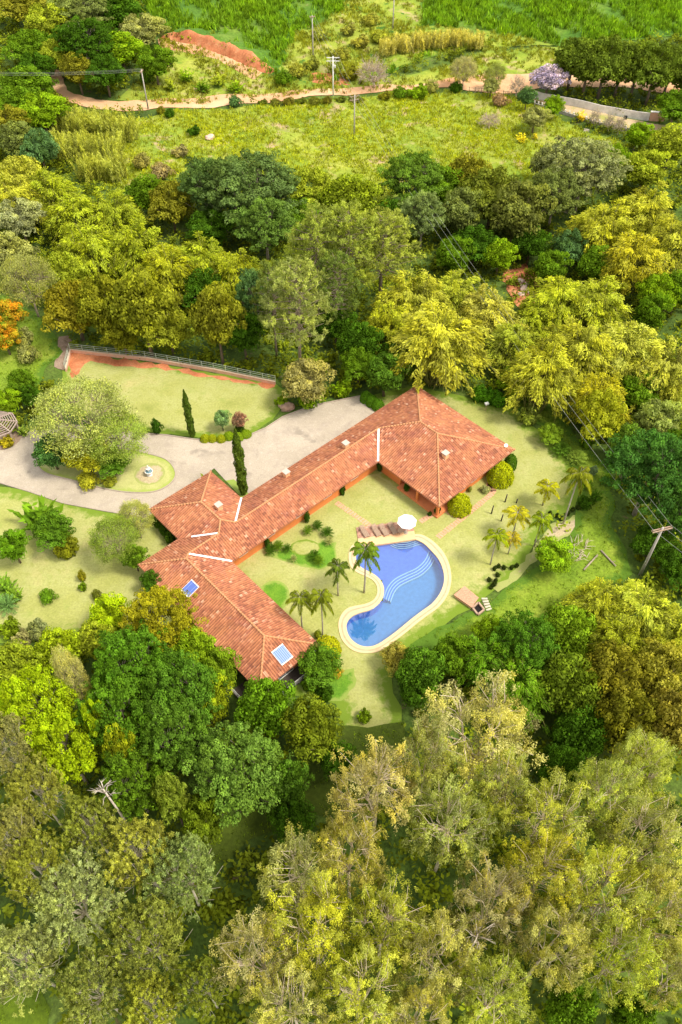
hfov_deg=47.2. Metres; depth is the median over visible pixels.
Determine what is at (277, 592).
round bed
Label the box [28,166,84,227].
bamboo clump
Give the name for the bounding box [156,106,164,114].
shrub
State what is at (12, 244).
broadleaf tree
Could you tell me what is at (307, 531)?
cycad
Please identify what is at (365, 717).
shrub
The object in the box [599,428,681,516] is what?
canopy tree
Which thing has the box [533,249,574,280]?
broadleaf tree
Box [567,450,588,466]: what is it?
cycad
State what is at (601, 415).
broadleaf tree
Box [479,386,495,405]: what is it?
shrub
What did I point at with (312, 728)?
broadleaf tree
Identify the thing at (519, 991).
eucalyptus tree
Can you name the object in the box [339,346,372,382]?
broadleaf tree
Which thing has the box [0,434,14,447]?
shrub
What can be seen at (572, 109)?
driveway track
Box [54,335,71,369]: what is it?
footpath
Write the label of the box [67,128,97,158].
reed clump
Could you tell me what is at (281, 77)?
shrub
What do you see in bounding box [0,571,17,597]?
leafy plant
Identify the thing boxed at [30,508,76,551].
broadleaf tree
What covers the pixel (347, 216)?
pine tree
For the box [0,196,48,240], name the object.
broadleaf tree
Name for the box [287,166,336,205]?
broadleaf tree
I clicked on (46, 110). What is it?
broadleaf tree
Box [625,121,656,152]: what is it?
broadleaf tree
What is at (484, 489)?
shrub
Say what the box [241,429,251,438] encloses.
clipped shrub
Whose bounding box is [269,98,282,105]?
shrub
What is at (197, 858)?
grey tree
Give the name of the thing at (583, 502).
shrub
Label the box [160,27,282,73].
earth bank
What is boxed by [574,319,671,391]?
bamboo clump
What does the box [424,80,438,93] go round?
shrub
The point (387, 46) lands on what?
reed clump
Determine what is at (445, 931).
eucalyptus tree
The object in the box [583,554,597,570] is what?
log
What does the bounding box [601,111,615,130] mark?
bare tree
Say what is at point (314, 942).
eucalyptus tree
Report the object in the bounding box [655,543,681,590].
broadleaf tree
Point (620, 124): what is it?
bare tree
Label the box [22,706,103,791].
canopy tree
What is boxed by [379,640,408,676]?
broadleaf tree
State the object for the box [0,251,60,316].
feathery tree
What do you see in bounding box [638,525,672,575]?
utility pole
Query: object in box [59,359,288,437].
court lawn
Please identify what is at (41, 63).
broadleaf tree
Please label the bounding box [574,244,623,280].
broadleaf tree
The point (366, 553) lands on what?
palm tree
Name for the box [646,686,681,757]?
broadleaf tree
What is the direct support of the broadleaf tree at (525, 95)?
on the pasture
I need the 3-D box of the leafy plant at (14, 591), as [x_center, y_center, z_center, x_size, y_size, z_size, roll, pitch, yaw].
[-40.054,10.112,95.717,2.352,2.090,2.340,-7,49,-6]
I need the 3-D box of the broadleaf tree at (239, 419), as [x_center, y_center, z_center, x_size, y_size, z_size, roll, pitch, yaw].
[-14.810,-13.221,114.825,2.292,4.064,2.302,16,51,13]
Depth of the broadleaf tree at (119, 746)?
74.68 m
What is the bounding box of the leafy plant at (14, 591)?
[4,584,22,602]
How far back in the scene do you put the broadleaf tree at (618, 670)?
82.06 m
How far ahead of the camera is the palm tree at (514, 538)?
98.17 m
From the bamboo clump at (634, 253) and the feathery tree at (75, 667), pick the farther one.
the bamboo clump at (634, 253)
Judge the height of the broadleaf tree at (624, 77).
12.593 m
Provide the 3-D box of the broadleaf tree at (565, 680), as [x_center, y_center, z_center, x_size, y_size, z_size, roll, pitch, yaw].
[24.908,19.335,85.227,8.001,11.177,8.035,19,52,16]
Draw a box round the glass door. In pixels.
[279,666,292,680]
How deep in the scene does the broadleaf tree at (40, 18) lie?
203.03 m
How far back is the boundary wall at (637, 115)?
188.79 m
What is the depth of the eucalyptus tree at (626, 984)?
60.09 m
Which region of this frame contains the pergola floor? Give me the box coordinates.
[0,423,21,449]
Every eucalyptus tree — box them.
[208,904,311,1009]
[246,951,338,1023]
[249,257,293,355]
[257,254,337,366]
[257,820,341,932]
[261,869,361,985]
[283,200,349,319]
[307,247,360,338]
[313,933,407,1023]
[314,809,389,899]
[326,734,419,847]
[330,866,438,989]
[384,976,452,1023]
[385,906,484,1010]
[387,710,470,816]
[401,771,504,877]
[412,669,547,806]
[447,848,534,955]
[452,942,537,1023]
[460,743,547,840]
[494,765,594,876]
[496,826,589,920]
[511,893,600,1002]
[535,836,657,946]
[566,751,648,841]
[572,903,669,1013]
[593,786,681,894]
[599,857,681,959]
[606,723,676,811]
[631,935,681,1011]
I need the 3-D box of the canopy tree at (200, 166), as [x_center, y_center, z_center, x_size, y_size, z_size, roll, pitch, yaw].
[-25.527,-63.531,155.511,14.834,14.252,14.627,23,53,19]
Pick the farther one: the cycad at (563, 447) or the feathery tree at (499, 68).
the feathery tree at (499, 68)
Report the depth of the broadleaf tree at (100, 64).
189.73 m
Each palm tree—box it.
[285,589,316,627]
[308,588,333,634]
[324,558,349,595]
[350,540,380,592]
[482,528,508,564]
[501,505,530,530]
[504,531,521,554]
[528,510,552,546]
[533,478,559,505]
[558,465,592,523]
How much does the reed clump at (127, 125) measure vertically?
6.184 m
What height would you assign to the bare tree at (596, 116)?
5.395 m
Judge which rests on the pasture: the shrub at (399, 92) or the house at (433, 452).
the shrub at (399, 92)
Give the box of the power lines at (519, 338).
[352,97,668,527]
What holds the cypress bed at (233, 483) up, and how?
on the driveway
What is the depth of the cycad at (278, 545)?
100.89 m
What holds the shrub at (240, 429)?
on the court lawn at (156, 393)
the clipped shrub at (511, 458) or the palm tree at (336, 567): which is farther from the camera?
the clipped shrub at (511, 458)
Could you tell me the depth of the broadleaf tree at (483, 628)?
89.72 m
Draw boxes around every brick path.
[335,501,370,525]
[419,515,432,522]
[436,482,495,538]
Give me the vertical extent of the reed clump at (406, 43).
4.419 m
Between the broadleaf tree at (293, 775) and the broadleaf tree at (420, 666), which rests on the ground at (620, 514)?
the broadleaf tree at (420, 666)
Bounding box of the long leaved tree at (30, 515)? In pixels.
[7,494,63,535]
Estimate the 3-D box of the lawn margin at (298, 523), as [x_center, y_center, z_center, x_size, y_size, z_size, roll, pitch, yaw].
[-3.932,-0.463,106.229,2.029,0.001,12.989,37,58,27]
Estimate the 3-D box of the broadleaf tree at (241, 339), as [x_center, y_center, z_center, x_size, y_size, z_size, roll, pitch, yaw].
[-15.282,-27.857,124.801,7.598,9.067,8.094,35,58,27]
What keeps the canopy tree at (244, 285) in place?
on the ground at (620, 514)
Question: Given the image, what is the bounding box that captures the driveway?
[0,397,379,515]
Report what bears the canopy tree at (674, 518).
on the ground at (620, 514)
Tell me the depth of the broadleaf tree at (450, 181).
156.12 m
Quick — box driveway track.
[533,91,681,130]
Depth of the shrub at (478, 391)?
119.50 m
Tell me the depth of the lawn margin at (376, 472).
110.42 m
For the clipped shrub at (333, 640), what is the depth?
90.08 m
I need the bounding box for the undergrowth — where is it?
[0,0,681,1023]
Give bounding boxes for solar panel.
[181,579,198,596]
[271,643,292,665]
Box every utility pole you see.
[140,68,148,108]
[309,15,314,55]
[326,56,339,95]
[350,94,358,135]
[392,0,394,27]
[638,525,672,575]
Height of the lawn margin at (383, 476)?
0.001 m
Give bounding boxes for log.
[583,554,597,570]
[601,550,615,565]
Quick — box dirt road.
[51,70,679,110]
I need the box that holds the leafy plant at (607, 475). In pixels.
[597,473,615,484]
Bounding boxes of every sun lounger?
[359,524,369,537]
[371,523,381,536]
[378,523,389,536]
[387,521,397,534]
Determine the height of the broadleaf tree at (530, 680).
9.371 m
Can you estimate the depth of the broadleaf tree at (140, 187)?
154.64 m
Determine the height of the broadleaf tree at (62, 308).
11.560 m
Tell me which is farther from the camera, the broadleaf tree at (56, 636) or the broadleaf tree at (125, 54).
the broadleaf tree at (125, 54)
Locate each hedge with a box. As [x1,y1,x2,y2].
[360,390,371,403]
[366,395,378,407]
[371,398,384,411]
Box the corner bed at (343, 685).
[297,646,356,700]
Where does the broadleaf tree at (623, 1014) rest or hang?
on the ground at (620, 514)
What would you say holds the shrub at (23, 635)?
on the lawn at (462, 545)
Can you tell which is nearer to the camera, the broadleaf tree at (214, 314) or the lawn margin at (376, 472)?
the lawn margin at (376, 472)
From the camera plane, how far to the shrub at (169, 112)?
187.30 m
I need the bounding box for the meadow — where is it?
[0,296,62,418]
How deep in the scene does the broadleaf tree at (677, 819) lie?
75.46 m
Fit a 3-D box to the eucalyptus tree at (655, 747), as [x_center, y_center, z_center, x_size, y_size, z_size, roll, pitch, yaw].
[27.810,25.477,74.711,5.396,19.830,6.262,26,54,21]
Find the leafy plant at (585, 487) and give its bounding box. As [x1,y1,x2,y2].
[578,479,593,490]
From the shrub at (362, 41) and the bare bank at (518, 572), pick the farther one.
the shrub at (362, 41)
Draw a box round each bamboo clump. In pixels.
[0,174,51,237]
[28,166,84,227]
[36,192,105,246]
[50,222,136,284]
[76,185,153,241]
[99,217,181,278]
[131,242,202,312]
[169,231,234,293]
[198,280,243,314]
[208,247,261,307]
[249,256,288,312]
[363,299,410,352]
[367,268,452,342]
[379,300,502,402]
[417,268,489,322]
[454,283,530,344]
[478,317,547,380]
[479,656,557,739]
[496,334,581,421]
[511,296,566,346]
[517,275,592,334]
[538,316,622,402]
[556,198,638,257]
[557,576,628,634]
[560,274,635,341]
[562,372,631,441]
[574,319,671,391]
[578,232,670,295]
[578,611,648,659]
[598,577,681,651]
[606,180,679,248]
[621,335,681,415]
[636,212,681,281]
[636,603,681,676]
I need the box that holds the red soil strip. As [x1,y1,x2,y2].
[69,353,274,388]
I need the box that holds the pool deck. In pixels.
[356,522,413,537]
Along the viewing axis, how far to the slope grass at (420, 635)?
101.89 m
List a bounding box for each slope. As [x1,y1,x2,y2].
[158,39,261,78]
[279,0,554,80]
[409,395,631,648]
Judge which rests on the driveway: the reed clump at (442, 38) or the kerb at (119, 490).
the kerb at (119, 490)
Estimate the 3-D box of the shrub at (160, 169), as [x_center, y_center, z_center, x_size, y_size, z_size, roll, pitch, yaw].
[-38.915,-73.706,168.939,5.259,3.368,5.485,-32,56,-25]
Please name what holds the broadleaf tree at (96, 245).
on the ground at (620, 514)
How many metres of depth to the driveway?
112.89 m
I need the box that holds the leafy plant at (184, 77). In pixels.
[178,66,193,81]
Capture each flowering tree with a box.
[0,298,28,330]
[0,323,22,354]
[529,63,571,93]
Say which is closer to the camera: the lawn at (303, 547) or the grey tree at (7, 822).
the grey tree at (7, 822)
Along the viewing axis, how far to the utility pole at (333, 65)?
191.44 m
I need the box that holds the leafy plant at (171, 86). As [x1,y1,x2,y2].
[163,77,175,91]
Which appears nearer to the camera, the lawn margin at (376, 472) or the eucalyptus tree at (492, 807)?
the eucalyptus tree at (492, 807)
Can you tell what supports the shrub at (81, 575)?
on the lawn at (462, 545)
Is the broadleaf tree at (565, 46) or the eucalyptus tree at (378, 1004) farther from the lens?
the broadleaf tree at (565, 46)
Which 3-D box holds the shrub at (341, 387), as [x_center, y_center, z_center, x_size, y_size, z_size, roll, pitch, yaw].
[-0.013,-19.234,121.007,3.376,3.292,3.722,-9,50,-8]
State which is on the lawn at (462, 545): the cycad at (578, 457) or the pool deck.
the pool deck
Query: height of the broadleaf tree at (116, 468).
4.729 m
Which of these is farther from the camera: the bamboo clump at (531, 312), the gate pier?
the gate pier
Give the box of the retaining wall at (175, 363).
[63,344,275,384]
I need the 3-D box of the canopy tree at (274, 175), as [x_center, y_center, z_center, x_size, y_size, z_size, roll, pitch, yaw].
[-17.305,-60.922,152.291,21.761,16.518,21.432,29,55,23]
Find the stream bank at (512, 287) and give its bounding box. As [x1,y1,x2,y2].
[502,264,539,307]
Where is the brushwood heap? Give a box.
[568,534,591,560]
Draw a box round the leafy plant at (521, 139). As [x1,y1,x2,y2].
[516,133,527,143]
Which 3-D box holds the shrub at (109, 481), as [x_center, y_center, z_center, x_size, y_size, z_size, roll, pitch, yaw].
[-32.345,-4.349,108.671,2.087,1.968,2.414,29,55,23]
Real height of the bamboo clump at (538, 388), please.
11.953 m
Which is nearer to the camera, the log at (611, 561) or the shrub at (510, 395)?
the log at (611, 561)
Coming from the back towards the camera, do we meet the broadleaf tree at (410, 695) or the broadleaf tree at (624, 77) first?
the broadleaf tree at (624, 77)
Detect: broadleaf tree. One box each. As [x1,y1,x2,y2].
[0,0,50,22]
[0,28,48,59]
[0,65,58,96]
[0,85,38,114]
[0,103,31,131]
[0,120,41,155]
[0,155,49,193]
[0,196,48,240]
[0,230,39,278]
[0,387,22,415]
[0,528,31,563]
[0,638,47,690]
[6,368,38,394]
[16,90,70,136]
[16,384,42,408]
[17,51,56,74]
[18,127,59,169]
[23,2,73,38]
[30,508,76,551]
[30,625,87,672]
[31,433,71,469]
[37,35,79,78]
[38,251,90,292]
[40,279,92,340]
[57,51,93,94]
[61,436,111,471]
[72,619,118,659]
[74,272,127,348]
[80,698,112,748]
[82,53,126,96]
[87,591,133,634]
[90,0,147,32]
[96,447,131,478]
[98,30,148,73]
[99,317,138,352]
[101,722,139,781]
[103,270,181,357]
[119,12,169,44]
[119,543,150,570]
[124,173,164,220]
[135,44,178,84]
[139,569,160,591]
[145,305,193,354]
[146,180,195,233]
[149,771,191,826]
[170,624,219,663]
[181,267,227,307]
[182,794,227,848]
[184,207,235,246]
[188,284,247,364]
[191,672,234,722]
[203,646,242,689]
[214,409,231,430]
[223,312,269,359]
[231,411,248,426]
[233,674,301,736]
[266,758,314,804]
[266,797,317,852]
[279,691,344,766]
[281,357,336,403]
[286,197,323,234]
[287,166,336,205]
[295,641,343,690]
[315,305,360,342]
[317,172,387,218]
[318,739,356,780]
[336,320,388,356]
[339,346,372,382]
[366,351,411,396]
[367,197,405,237]
[379,342,415,374]
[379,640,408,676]
[393,644,449,693]
[399,679,433,710]
[423,165,467,203]
[433,631,478,678]
[436,235,476,275]
[441,185,488,233]
[446,152,492,190]
[452,224,498,270]
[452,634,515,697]
[458,165,523,230]
[470,613,507,650]
[481,237,520,275]
[483,77,500,96]
[489,178,557,242]
[494,366,520,392]
[511,225,555,264]
[517,85,538,109]
[521,106,554,132]
[528,142,568,179]
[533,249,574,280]
[534,535,578,575]
[534,648,606,716]
[534,742,587,790]
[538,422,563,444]
[539,601,597,656]
[541,975,600,1023]
[544,94,565,120]
[547,701,609,757]
[552,36,595,89]
[552,227,588,266]
[562,37,617,97]
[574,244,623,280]
[575,387,627,448]
[578,638,655,719]
[583,33,634,98]
[594,683,667,764]
[599,143,631,169]
[605,979,665,1023]
[606,422,648,455]
[610,42,644,97]
[618,371,667,414]
[622,39,660,98]
[623,148,677,192]
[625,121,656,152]
[629,523,679,560]
[632,636,681,701]
[633,40,681,105]
[633,292,673,332]
[633,398,681,437]
[635,272,681,310]
[645,122,681,169]
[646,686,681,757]
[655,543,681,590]
[656,88,681,124]
[656,368,681,412]
[658,428,681,459]
[659,800,681,852]
[663,43,681,95]
[664,269,681,314]
[671,50,681,95]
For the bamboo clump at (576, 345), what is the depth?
116.51 m
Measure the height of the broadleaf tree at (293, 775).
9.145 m
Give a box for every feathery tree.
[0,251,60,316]
[23,371,137,460]
[49,643,91,707]
[78,408,149,470]
[85,514,142,564]
[117,498,155,537]
[449,55,477,89]
[484,62,506,82]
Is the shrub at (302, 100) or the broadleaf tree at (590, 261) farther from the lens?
the shrub at (302, 100)
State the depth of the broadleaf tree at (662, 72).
184.33 m
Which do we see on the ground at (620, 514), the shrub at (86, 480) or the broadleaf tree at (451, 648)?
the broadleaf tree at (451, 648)
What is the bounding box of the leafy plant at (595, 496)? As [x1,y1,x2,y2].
[589,489,602,502]
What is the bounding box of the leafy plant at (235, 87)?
[226,80,244,93]
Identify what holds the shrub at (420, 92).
on the pasture
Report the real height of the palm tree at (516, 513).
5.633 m
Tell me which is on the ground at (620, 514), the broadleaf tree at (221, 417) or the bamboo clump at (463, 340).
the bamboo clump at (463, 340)
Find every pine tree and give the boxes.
[312,198,386,308]
[344,205,426,302]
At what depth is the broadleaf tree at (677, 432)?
107.43 m
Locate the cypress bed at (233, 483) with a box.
[226,479,247,497]
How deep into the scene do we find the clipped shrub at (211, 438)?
114.42 m
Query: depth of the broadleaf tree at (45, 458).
107.02 m
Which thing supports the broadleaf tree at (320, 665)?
on the corner bed at (343, 685)
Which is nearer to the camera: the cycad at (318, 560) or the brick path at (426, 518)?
the cycad at (318, 560)
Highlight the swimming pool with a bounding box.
[338,534,450,652]
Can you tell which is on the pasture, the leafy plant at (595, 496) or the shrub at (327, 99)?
the shrub at (327, 99)
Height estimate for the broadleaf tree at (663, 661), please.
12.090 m
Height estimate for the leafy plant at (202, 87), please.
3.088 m
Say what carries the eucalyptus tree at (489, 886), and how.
on the ground at (620, 514)
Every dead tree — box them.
[89,778,126,823]
[457,914,494,969]
[557,906,612,955]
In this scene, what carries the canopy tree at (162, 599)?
on the ground at (620, 514)
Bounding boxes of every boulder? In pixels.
[205,134,214,139]
[278,402,294,411]
[520,284,527,290]
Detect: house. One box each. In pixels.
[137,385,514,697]
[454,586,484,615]
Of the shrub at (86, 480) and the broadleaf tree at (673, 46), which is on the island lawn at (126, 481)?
the shrub at (86, 480)
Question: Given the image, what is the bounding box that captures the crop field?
[142,0,681,82]
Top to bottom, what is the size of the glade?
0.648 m
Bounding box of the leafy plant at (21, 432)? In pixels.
[14,424,28,436]
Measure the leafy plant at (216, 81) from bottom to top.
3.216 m
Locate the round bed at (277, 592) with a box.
[261,580,289,608]
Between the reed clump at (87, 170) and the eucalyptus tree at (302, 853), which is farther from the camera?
the reed clump at (87, 170)
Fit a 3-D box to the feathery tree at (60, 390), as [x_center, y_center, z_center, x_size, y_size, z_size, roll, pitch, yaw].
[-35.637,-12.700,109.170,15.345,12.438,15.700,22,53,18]
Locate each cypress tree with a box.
[182,389,195,436]
[232,428,248,494]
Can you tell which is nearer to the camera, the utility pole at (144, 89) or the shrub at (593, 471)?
the shrub at (593, 471)
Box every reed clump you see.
[48,127,79,162]
[52,105,82,136]
[65,106,101,137]
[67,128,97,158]
[69,149,107,183]
[84,104,117,138]
[90,128,125,158]
[91,147,129,182]
[108,110,143,142]
[378,35,399,57]
[393,32,415,53]
[412,29,431,50]
[428,29,453,48]
[447,26,470,49]
[462,29,486,50]
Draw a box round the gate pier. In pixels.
[649,111,663,120]
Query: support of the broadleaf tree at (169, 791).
on the ground at (620, 514)
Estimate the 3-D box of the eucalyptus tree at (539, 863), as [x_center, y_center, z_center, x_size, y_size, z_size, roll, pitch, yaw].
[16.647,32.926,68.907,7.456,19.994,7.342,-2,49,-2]
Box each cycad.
[0,593,19,616]
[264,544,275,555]
[273,540,284,551]
[282,543,291,552]
[290,554,296,561]
[303,525,312,535]
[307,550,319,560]
[312,519,322,530]
[313,555,324,565]
[320,526,333,537]
[325,536,333,545]
[550,441,571,457]
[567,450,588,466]
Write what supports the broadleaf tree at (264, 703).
on the ground at (620, 514)
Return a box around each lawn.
[0,385,578,727]
[37,445,174,491]
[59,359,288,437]
[200,722,406,865]
[291,539,319,555]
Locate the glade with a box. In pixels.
[0,968,49,1023]
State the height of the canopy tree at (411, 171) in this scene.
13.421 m
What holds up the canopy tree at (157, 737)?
on the ground at (620, 514)
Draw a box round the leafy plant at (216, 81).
[209,72,225,87]
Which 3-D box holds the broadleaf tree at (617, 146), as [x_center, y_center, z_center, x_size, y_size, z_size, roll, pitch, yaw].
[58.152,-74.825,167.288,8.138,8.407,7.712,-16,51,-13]
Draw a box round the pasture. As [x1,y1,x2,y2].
[74,91,630,200]
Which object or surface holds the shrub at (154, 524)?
on the lawn at (462, 545)
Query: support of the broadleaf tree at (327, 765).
on the lawn at (316, 796)
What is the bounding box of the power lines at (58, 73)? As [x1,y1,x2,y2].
[5,69,137,74]
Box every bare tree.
[357,53,391,88]
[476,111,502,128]
[508,72,524,95]
[589,107,600,126]
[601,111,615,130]
[613,116,626,134]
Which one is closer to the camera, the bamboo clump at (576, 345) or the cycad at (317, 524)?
the cycad at (317, 524)
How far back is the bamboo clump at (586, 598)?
89.84 m
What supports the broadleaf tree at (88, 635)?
on the ground at (620, 514)
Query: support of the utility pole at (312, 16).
on the scrub slope at (398, 9)
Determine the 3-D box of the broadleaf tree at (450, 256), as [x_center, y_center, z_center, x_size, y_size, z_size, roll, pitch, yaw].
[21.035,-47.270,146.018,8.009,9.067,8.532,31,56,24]
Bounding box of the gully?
[312,72,349,84]
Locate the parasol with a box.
[397,514,415,533]
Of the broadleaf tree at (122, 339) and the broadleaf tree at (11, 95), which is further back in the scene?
the broadleaf tree at (11, 95)
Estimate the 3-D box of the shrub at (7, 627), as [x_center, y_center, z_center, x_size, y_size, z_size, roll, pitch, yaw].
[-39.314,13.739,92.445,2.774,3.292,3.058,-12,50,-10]
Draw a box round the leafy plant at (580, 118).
[578,110,587,121]
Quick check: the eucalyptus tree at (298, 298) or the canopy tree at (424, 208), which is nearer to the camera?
the eucalyptus tree at (298, 298)
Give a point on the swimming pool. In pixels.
(413, 587)
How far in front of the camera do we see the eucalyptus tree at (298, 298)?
112.87 m
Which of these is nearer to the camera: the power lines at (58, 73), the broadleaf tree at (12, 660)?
the broadleaf tree at (12, 660)
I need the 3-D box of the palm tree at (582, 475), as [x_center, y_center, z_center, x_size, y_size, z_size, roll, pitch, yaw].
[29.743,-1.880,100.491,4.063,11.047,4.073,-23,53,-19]
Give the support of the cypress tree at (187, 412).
on the court lawn at (156, 393)
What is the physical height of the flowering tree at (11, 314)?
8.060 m
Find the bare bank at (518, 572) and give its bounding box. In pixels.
[494,515,574,591]
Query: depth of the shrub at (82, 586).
96.65 m
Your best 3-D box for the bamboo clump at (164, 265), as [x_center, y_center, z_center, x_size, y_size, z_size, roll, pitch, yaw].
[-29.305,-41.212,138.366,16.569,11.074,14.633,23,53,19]
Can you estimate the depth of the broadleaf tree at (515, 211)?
146.04 m
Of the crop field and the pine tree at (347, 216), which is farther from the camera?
the crop field
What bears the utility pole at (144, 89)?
on the dirt road
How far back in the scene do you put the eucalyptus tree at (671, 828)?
65.50 m
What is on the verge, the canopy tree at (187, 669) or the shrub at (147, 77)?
the shrub at (147, 77)
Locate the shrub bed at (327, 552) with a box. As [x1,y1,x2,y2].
[263,540,336,569]
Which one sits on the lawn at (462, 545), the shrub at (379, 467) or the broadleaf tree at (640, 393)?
the shrub at (379, 467)
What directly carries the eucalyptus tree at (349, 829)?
on the ground at (620, 514)
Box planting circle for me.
[134,463,164,484]
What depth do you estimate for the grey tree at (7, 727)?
73.44 m
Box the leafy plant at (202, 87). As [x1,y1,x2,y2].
[192,78,210,92]
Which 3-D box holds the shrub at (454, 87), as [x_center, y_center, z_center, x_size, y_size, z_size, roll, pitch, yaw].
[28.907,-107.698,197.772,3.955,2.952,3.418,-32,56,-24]
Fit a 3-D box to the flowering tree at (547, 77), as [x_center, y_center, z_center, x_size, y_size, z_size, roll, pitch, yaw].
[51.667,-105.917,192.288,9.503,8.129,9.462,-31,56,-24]
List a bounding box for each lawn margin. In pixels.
[279,498,334,536]
[360,469,381,480]
[378,473,416,503]
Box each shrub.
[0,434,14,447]
[0,615,20,639]
[11,627,31,647]
[15,326,33,344]
[15,342,42,363]
[26,617,48,641]
[38,588,58,605]
[53,532,79,559]
[76,471,102,491]
[77,569,85,581]
[78,581,86,591]
[91,589,103,600]
[103,474,117,487]
[131,151,150,169]
[139,71,155,83]
[150,161,175,178]
[150,418,164,434]
[151,517,159,528]
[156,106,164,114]
[157,521,166,535]
[163,529,176,543]
[164,108,174,117]
[171,143,188,158]
[186,124,199,136]
[200,434,208,442]
[208,434,216,442]
[216,435,225,443]
[224,431,233,440]
[229,94,244,107]
[232,432,243,440]
[235,426,244,432]
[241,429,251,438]
[257,98,267,104]
[264,538,271,548]
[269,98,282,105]
[273,69,291,85]
[273,394,288,404]
[282,97,294,105]
[288,63,310,77]
[295,97,305,103]
[297,396,325,409]
[301,675,321,693]
[302,56,319,70]
[303,511,309,522]
[308,96,321,104]
[310,27,331,40]
[314,629,321,638]
[316,634,341,660]
[317,683,333,702]
[322,95,331,103]
[329,61,342,74]
[331,376,351,398]
[332,45,350,60]
[333,669,343,678]
[335,95,346,102]
[339,485,345,495]
[340,22,355,35]
[340,65,358,80]
[348,94,364,102]
[350,34,369,48]
[356,707,371,723]
[361,11,379,26]
[370,29,392,42]
[377,462,382,471]
[378,90,390,100]
[393,85,411,98]
[404,482,409,491]
[407,82,427,99]
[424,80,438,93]
[447,493,471,518]
[448,80,462,92]
[469,383,487,402]
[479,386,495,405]
[480,485,490,493]
[486,460,514,489]
[489,389,507,407]
[492,92,511,106]
[504,386,521,405]
[504,453,516,470]
[514,402,541,426]
[577,494,594,509]
[579,435,594,449]
[589,465,597,475]
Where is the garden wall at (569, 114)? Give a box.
[534,100,629,130]
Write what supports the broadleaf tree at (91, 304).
on the ground at (620, 514)
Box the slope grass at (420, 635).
[0,295,630,1022]
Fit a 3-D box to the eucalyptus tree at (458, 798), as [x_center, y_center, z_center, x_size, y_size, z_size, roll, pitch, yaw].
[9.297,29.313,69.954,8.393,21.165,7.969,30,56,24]
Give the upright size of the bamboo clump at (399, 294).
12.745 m
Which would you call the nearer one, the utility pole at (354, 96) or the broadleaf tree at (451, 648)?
the broadleaf tree at (451, 648)
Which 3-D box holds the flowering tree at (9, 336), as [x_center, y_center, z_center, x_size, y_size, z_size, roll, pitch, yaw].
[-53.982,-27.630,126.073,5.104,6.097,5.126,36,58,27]
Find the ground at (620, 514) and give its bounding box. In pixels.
[0,0,681,1023]
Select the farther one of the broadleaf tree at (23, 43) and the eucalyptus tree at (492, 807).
the broadleaf tree at (23, 43)
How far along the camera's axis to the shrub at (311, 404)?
118.43 m
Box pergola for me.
[0,411,18,448]
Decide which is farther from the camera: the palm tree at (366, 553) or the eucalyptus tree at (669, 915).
the palm tree at (366, 553)
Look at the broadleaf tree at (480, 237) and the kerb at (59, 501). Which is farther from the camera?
the broadleaf tree at (480, 237)
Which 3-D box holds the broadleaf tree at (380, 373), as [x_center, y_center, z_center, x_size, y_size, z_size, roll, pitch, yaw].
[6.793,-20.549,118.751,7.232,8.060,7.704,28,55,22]
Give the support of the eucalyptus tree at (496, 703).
on the ground at (620, 514)
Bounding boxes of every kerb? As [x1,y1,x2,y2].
[0,482,142,517]
[36,441,175,492]
[67,395,359,440]
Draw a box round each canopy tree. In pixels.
[0,663,87,751]
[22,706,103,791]
[46,0,113,25]
[47,14,130,59]
[72,672,168,764]
[81,619,173,711]
[95,739,168,821]
[117,584,208,653]
[131,648,228,731]
[132,689,213,775]
[170,155,242,210]
[181,720,293,828]
[190,147,312,231]
[228,196,304,260]
[232,267,278,315]
[376,149,448,201]
[397,189,450,249]
[488,608,559,680]
[526,165,588,230]
[539,135,633,213]
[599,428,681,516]
[648,478,681,537]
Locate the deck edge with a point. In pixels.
(380, 540)
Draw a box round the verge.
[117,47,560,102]
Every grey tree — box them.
[0,711,43,790]
[0,803,42,877]
[0,920,65,1017]
[2,824,75,907]
[3,751,72,829]
[26,843,127,958]
[54,942,132,1023]
[57,791,121,864]
[96,812,174,905]
[98,893,192,998]
[118,971,179,1023]
[142,830,222,922]
[173,954,225,1019]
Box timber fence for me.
[469,86,511,94]
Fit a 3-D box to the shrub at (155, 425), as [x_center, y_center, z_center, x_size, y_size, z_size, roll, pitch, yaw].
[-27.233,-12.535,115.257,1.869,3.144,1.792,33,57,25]
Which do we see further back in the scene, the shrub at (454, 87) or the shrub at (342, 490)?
the shrub at (454, 87)
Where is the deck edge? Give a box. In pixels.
[358,531,415,545]
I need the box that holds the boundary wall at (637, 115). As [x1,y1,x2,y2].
[534,91,649,120]
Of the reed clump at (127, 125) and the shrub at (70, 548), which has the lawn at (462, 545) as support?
the shrub at (70, 548)
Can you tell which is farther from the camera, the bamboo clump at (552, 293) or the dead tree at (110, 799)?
the bamboo clump at (552, 293)
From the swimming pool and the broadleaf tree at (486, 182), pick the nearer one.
the swimming pool
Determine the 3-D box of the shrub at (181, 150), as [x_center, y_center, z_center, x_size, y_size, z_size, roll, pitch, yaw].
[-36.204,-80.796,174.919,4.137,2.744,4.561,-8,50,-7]
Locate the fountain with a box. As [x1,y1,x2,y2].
[144,465,152,476]

